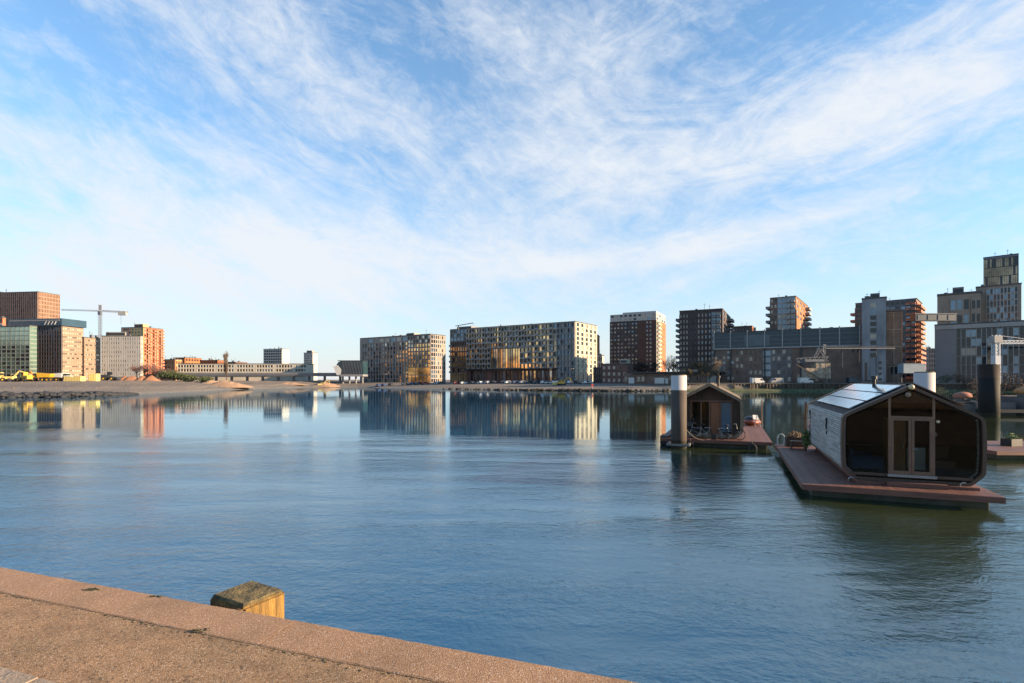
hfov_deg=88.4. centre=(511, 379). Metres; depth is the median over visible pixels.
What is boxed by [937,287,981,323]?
silo block
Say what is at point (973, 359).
window
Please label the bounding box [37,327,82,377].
window
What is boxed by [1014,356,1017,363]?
window
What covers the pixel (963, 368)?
window
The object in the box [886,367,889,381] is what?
window
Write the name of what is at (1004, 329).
window
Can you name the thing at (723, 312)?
window
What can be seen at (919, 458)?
kitchen counter
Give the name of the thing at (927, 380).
mooring pile
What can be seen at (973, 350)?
window
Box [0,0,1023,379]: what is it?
sky
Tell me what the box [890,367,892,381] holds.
window
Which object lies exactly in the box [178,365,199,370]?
window
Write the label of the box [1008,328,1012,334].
window
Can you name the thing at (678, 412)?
mooring pile
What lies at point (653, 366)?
bare tree
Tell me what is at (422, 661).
quay coping
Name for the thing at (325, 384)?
sand heap
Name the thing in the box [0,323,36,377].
glass office
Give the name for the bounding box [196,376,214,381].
bush
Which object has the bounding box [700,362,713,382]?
bare tree
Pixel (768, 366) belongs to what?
window
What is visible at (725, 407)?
window
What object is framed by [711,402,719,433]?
door
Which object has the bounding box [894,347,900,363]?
window
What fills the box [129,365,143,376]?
bare tree
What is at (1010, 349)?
window
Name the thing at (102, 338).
window
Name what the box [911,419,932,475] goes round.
door
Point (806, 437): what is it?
shrub
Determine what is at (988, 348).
window
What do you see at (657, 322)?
window
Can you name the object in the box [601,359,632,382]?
brick house
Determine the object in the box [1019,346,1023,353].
window
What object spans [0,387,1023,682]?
water
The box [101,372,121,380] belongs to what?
wheel loader
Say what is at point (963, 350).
window
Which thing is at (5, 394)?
rock bank
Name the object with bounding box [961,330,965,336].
window
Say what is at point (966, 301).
window
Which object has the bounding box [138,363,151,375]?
bare tree
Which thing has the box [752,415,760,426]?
folding chair
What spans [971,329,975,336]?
window
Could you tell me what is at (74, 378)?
container
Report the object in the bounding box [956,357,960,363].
window
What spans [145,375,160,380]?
earth heap
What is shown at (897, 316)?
window
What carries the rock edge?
on the ground
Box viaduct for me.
[180,373,341,382]
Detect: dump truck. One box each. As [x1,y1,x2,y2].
[32,373,54,380]
[51,373,69,380]
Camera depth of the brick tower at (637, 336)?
397.77 m
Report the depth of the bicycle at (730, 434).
34.06 m
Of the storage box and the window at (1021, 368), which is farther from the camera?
the window at (1021, 368)
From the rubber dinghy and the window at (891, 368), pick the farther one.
the window at (891, 368)
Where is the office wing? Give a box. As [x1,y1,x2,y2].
[83,333,100,380]
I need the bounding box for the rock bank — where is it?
[0,391,138,397]
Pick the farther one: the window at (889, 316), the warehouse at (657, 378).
the warehouse at (657, 378)
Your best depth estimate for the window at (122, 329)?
361.79 m
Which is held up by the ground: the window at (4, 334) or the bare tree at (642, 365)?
the bare tree at (642, 365)
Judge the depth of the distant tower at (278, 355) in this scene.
563.08 m
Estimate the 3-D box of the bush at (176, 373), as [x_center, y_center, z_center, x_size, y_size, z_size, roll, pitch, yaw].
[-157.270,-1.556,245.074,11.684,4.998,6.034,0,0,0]
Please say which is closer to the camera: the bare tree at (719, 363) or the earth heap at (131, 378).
the bare tree at (719, 363)
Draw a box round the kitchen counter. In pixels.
[905,441,926,469]
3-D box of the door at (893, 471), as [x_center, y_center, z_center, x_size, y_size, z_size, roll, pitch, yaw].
[14.462,2.483,19.579,0.628,2.075,0.085,0,0,23]
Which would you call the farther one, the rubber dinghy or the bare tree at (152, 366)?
the bare tree at (152, 366)
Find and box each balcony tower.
[676,303,733,371]
[766,295,811,329]
[850,298,925,382]
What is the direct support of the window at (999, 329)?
in the factory building
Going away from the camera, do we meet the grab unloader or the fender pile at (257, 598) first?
the fender pile at (257, 598)
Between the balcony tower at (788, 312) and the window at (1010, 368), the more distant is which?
the balcony tower at (788, 312)
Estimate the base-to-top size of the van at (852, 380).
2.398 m
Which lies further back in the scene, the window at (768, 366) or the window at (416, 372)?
the window at (416, 372)
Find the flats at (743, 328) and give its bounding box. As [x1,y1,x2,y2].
[731,325,753,331]
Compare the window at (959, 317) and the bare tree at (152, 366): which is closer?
the window at (959, 317)
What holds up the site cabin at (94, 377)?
on the ground
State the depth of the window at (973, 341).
198.68 m
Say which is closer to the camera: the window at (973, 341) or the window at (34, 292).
the window at (973, 341)
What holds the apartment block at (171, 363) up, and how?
on the ground
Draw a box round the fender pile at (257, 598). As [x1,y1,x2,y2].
[210,581,283,617]
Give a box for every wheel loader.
[0,372,11,381]
[13,372,33,381]
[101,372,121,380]
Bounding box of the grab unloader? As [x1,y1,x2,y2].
[795,344,830,382]
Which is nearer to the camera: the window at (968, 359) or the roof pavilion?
the window at (968, 359)
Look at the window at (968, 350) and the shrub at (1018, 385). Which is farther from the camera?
the window at (968, 350)
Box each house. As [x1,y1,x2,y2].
[597,353,603,366]
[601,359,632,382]
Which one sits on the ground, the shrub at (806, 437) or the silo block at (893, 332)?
the silo block at (893, 332)
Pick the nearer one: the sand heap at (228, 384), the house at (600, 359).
the sand heap at (228, 384)
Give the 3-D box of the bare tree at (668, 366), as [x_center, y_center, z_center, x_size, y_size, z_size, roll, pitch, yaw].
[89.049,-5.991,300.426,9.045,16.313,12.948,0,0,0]
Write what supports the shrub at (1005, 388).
on the barge
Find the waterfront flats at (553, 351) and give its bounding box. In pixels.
[449,321,596,381]
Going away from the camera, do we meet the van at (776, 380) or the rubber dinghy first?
the rubber dinghy
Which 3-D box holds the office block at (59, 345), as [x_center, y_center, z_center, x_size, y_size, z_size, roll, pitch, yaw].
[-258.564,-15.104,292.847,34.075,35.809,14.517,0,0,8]
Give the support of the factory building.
on the ground
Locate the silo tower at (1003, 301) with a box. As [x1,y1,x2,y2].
[976,283,1021,321]
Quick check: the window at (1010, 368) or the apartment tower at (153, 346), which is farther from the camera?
the apartment tower at (153, 346)
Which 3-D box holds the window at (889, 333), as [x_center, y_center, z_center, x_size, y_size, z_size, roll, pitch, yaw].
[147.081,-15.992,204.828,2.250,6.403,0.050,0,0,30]
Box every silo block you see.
[886,305,902,382]
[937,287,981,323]
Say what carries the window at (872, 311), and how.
in the stair tower at (873, 319)
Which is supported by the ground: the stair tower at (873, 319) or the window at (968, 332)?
the stair tower at (873, 319)
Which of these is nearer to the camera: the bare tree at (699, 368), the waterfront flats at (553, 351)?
the bare tree at (699, 368)
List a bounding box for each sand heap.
[203,380,219,383]
[210,381,251,387]
[282,382,306,384]
[311,382,339,386]
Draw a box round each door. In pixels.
[655,378,663,383]
[707,376,715,382]
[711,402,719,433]
[891,418,910,474]
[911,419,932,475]
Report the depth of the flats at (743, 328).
342.73 m
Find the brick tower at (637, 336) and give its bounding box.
[610,311,665,371]
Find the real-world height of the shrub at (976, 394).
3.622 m
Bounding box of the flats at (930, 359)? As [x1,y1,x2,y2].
[923,347,934,371]
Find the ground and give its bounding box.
[0,380,750,393]
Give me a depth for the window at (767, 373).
224.64 m
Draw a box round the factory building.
[934,316,1023,382]
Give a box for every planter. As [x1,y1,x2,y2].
[785,430,803,446]
[1000,433,1022,445]
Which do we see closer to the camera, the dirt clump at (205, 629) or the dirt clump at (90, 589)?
the dirt clump at (205, 629)
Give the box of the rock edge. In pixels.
[443,388,668,390]
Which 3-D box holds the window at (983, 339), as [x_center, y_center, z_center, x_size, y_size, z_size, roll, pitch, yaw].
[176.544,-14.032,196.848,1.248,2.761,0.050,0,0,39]
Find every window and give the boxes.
[0,327,14,375]
[13,292,57,318]
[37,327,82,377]
[102,338,118,374]
[122,329,162,378]
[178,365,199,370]
[363,336,444,381]
[415,371,422,374]
[450,324,595,381]
[611,322,659,371]
[680,312,729,338]
[721,403,730,431]
[763,351,770,355]
[763,364,770,368]
[763,371,770,375]
[809,410,810,435]
[857,304,921,360]
[865,363,866,381]
[870,309,875,313]
[870,334,875,338]
[886,313,892,328]
[886,330,892,345]
[886,347,892,363]
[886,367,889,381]
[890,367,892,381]
[894,312,900,328]
[894,330,900,345]
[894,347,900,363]
[894,367,896,381]
[951,300,955,309]
[956,330,960,336]
[956,339,960,345]
[956,348,960,354]
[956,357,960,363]
[956,366,960,373]
[957,300,961,309]
[957,315,961,322]
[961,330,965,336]
[961,339,965,345]
[961,348,965,354]
[961,357,965,363]
[961,366,965,372]
[964,299,968,308]
[964,315,968,322]
[966,330,970,336]
[966,339,970,345]
[966,348,970,354]
[966,357,970,363]
[966,366,970,372]
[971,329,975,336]
[971,339,975,345]
[971,348,975,354]
[971,357,975,363]
[971,366,975,372]
[977,329,980,336]
[977,338,980,345]
[982,338,985,345]
[987,347,990,354]
[990,287,1016,293]
[992,328,996,335]
[998,328,1001,335]
[1003,328,1006,335]
[1003,356,1006,363]
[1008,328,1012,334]
[1008,347,1012,353]
[1008,356,1012,363]
[1008,366,1012,372]
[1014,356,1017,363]
[1019,327,1023,334]
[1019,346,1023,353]
[1019,356,1023,363]
[1019,365,1023,372]
[1019,375,1023,382]
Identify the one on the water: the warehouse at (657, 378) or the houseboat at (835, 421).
the houseboat at (835, 421)
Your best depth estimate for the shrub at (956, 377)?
192.21 m
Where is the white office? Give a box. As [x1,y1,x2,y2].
[101,332,142,377]
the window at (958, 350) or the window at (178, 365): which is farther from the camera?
the window at (178, 365)
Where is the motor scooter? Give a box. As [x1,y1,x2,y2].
[687,418,697,432]
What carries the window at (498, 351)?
in the waterfront flats at (553, 351)
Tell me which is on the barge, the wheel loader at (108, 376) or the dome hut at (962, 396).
the dome hut at (962, 396)
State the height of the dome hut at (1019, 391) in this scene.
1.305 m
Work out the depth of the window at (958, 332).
201.42 m
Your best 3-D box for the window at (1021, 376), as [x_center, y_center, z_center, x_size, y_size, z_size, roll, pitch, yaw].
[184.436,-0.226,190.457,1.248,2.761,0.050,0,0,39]
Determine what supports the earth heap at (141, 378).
on the ground
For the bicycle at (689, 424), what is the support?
on the houseboat at (713, 407)
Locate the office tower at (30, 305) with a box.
[0,289,59,325]
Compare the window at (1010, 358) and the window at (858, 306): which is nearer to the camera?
the window at (1010, 358)
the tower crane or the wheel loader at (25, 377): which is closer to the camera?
the wheel loader at (25, 377)
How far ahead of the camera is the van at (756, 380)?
203.99 m
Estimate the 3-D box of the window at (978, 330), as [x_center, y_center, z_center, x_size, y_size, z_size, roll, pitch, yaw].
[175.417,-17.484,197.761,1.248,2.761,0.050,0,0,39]
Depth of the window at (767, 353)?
224.64 m
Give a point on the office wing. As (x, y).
(91, 354)
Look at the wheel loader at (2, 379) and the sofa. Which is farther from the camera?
the wheel loader at (2, 379)
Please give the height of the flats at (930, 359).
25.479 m
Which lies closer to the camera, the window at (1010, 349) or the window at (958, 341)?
the window at (1010, 349)
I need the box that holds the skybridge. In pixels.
[909,313,956,320]
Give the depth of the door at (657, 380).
231.89 m
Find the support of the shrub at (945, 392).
on the barge
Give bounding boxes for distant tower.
[263,346,288,362]
[304,351,316,379]
[597,335,599,354]
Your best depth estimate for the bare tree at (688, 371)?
216.07 m
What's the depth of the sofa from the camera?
20.50 m
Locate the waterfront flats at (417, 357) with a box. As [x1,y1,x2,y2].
[360,333,445,382]
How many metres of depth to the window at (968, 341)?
199.56 m
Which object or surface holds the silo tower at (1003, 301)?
on the ground
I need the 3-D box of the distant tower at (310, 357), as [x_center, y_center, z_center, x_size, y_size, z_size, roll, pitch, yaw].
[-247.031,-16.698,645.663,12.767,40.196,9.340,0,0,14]
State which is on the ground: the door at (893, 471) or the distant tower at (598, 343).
the distant tower at (598, 343)
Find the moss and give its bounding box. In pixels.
[0,593,429,682]
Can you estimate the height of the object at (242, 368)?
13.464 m
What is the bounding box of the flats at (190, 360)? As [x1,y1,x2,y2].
[173,356,201,362]
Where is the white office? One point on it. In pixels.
(121, 352)
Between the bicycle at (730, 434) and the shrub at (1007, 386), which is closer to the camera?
the bicycle at (730, 434)
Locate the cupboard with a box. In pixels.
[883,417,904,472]
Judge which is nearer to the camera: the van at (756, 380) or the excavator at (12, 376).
the van at (756, 380)
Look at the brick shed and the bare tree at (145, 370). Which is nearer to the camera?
the bare tree at (145, 370)
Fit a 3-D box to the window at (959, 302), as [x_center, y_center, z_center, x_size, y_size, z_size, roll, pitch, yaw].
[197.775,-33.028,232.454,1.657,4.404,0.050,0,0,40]
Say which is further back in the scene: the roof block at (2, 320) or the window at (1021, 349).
the roof block at (2, 320)
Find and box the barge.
[954,395,1023,414]
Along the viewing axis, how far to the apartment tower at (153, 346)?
355.51 m
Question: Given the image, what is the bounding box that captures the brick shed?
[593,367,601,382]
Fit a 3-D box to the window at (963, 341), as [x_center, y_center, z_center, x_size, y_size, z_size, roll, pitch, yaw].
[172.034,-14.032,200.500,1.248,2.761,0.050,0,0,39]
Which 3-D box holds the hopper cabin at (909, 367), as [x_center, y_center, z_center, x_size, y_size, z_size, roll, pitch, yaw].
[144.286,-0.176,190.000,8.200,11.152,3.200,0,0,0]
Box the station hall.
[333,360,368,383]
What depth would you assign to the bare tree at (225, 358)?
261.32 m
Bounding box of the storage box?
[711,434,716,439]
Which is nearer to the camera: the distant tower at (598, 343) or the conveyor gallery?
the conveyor gallery
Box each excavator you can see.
[1,370,22,381]
[557,377,571,384]
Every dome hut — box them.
[952,392,972,401]
[1014,387,1023,396]
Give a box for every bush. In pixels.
[156,370,173,380]
[161,371,185,380]
[168,373,187,380]
[178,375,199,381]
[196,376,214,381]
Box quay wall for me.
[687,383,1023,391]
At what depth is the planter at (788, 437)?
30.55 m
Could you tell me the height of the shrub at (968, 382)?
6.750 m
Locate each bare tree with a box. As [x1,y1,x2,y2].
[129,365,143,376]
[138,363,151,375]
[148,363,159,375]
[222,351,230,380]
[632,361,646,371]
[635,363,654,371]
[644,361,659,371]
[662,356,674,371]
[669,354,677,371]
[678,363,694,382]
[691,360,710,382]
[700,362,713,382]
[708,357,722,375]
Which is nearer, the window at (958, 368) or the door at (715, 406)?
the door at (715, 406)
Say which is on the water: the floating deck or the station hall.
the floating deck
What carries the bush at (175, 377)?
on the ground
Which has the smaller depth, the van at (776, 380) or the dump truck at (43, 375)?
the van at (776, 380)
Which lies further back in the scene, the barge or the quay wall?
the quay wall
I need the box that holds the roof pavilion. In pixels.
[983,249,1018,285]
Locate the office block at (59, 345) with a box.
[7,318,86,380]
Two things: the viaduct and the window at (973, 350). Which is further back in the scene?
the viaduct
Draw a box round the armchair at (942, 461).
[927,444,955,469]
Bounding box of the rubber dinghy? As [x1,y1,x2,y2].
[744,416,759,424]
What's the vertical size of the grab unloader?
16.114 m
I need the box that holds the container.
[64,376,85,380]
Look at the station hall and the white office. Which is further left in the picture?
the white office
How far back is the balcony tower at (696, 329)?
250.25 m
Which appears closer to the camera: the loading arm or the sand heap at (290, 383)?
the loading arm
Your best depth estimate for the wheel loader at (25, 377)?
204.16 m
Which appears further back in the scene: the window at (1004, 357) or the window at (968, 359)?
the window at (968, 359)
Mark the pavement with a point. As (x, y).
(87, 647)
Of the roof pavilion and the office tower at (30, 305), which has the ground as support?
the office tower at (30, 305)
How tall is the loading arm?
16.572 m
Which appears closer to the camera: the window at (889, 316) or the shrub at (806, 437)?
the shrub at (806, 437)
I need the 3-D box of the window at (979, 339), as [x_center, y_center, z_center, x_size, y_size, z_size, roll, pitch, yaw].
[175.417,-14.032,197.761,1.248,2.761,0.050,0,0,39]
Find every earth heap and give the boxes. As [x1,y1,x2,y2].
[123,376,136,380]
[134,375,146,380]
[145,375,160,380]
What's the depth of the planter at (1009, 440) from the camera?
30.80 m
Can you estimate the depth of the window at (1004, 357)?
193.21 m
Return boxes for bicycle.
[687,422,711,438]
[716,424,745,439]
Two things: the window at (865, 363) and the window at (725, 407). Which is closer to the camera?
the window at (725, 407)
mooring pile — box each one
[666,375,690,448]
[913,372,935,391]
[978,364,999,416]
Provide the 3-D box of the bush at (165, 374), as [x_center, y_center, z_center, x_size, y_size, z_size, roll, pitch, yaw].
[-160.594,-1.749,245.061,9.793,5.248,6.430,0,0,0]
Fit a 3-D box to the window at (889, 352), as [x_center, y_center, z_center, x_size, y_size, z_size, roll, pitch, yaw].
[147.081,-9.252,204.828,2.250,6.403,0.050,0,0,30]
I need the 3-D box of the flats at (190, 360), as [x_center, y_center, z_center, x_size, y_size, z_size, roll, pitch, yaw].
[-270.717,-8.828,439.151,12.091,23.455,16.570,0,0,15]
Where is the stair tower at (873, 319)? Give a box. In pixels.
[862,291,886,381]
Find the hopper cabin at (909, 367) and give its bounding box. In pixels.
[897,363,925,382]
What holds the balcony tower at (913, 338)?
on the ground
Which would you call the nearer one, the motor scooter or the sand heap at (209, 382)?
the motor scooter
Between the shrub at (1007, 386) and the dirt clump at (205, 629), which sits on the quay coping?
the dirt clump at (205, 629)
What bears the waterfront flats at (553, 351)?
on the ground
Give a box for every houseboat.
[660,376,771,448]
[775,376,1005,508]
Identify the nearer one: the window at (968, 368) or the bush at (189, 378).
the window at (968, 368)
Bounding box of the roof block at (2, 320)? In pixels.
[0,316,5,325]
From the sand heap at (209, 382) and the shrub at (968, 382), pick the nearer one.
the shrub at (968, 382)
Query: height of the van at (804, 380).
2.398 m
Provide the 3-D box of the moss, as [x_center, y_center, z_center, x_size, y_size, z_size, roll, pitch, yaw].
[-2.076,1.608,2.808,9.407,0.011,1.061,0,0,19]
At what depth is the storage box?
34.06 m
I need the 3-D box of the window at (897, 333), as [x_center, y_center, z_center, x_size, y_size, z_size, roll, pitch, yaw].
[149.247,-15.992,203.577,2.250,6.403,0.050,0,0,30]
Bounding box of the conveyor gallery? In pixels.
[824,346,894,383]
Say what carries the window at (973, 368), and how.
in the factory building
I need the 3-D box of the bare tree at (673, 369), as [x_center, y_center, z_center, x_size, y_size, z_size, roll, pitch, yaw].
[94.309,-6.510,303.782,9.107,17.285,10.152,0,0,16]
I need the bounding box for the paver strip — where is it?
[0,667,56,682]
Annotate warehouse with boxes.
[624,371,722,384]
[713,321,861,382]
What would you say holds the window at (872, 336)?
in the stair tower at (873, 319)
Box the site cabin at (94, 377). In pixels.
[89,374,99,380]
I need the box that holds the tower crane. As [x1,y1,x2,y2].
[62,305,127,337]
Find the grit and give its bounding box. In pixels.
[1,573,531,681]
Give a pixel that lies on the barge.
(1011, 404)
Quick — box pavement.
[0,594,435,682]
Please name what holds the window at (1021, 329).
in the factory building
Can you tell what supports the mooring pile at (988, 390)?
in the water
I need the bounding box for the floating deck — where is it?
[987,441,1023,458]
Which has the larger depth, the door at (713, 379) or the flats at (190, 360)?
the flats at (190, 360)
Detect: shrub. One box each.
[801,429,810,450]
[936,387,948,396]
[938,374,951,382]
[949,372,965,382]
[962,377,977,389]
[967,378,977,400]
[1000,369,1021,395]
[1000,380,1015,390]
[1011,378,1023,390]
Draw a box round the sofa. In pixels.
[846,445,883,469]
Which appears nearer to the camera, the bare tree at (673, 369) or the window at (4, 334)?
the window at (4, 334)
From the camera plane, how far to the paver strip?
2.82 m
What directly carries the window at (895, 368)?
in the silo block at (893, 332)
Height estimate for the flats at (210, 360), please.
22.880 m
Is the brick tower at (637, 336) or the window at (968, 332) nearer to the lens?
the window at (968, 332)
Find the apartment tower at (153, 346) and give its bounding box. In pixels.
[121,322,164,379]
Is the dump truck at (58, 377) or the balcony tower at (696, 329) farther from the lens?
the balcony tower at (696, 329)
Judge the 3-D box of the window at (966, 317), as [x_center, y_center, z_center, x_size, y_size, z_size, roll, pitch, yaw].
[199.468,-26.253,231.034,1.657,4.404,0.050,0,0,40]
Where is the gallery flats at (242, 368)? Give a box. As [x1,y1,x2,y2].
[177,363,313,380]
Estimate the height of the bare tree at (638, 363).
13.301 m
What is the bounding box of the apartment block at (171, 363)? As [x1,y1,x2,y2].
[163,358,181,379]
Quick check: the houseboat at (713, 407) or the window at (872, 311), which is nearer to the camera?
the houseboat at (713, 407)
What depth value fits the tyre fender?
32.83 m
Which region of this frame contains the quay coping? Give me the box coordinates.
[0,567,636,682]
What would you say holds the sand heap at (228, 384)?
on the ground
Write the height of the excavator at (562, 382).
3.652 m
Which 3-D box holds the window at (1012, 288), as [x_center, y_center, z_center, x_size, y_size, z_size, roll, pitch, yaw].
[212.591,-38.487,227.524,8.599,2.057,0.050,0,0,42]
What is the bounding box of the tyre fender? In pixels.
[748,441,756,449]
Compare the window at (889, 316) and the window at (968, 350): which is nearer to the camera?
the window at (968, 350)
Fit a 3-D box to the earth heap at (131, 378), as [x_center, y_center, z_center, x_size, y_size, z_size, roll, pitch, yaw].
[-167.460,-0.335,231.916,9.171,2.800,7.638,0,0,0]
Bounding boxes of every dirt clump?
[81,588,98,590]
[192,628,209,632]
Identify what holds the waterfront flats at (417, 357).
on the ground
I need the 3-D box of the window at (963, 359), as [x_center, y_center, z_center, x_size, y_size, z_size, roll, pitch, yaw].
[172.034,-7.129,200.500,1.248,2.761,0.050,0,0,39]
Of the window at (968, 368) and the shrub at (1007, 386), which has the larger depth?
the window at (968, 368)
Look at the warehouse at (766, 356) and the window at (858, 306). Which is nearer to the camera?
the warehouse at (766, 356)
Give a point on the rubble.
(120, 384)
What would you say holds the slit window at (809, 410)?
in the houseboat at (835, 421)
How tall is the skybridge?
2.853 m
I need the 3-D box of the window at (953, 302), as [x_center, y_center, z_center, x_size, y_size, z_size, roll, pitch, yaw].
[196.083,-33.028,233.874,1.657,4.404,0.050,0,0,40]
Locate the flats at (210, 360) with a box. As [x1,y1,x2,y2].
[201,356,224,362]
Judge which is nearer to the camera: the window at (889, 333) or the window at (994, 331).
the window at (994, 331)
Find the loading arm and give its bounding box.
[989,335,1023,383]
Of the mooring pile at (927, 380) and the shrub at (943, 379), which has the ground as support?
the shrub at (943, 379)
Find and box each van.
[750,378,764,382]
[769,378,783,382]
[798,378,812,382]
[846,378,862,382]
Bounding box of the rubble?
[0,380,344,391]

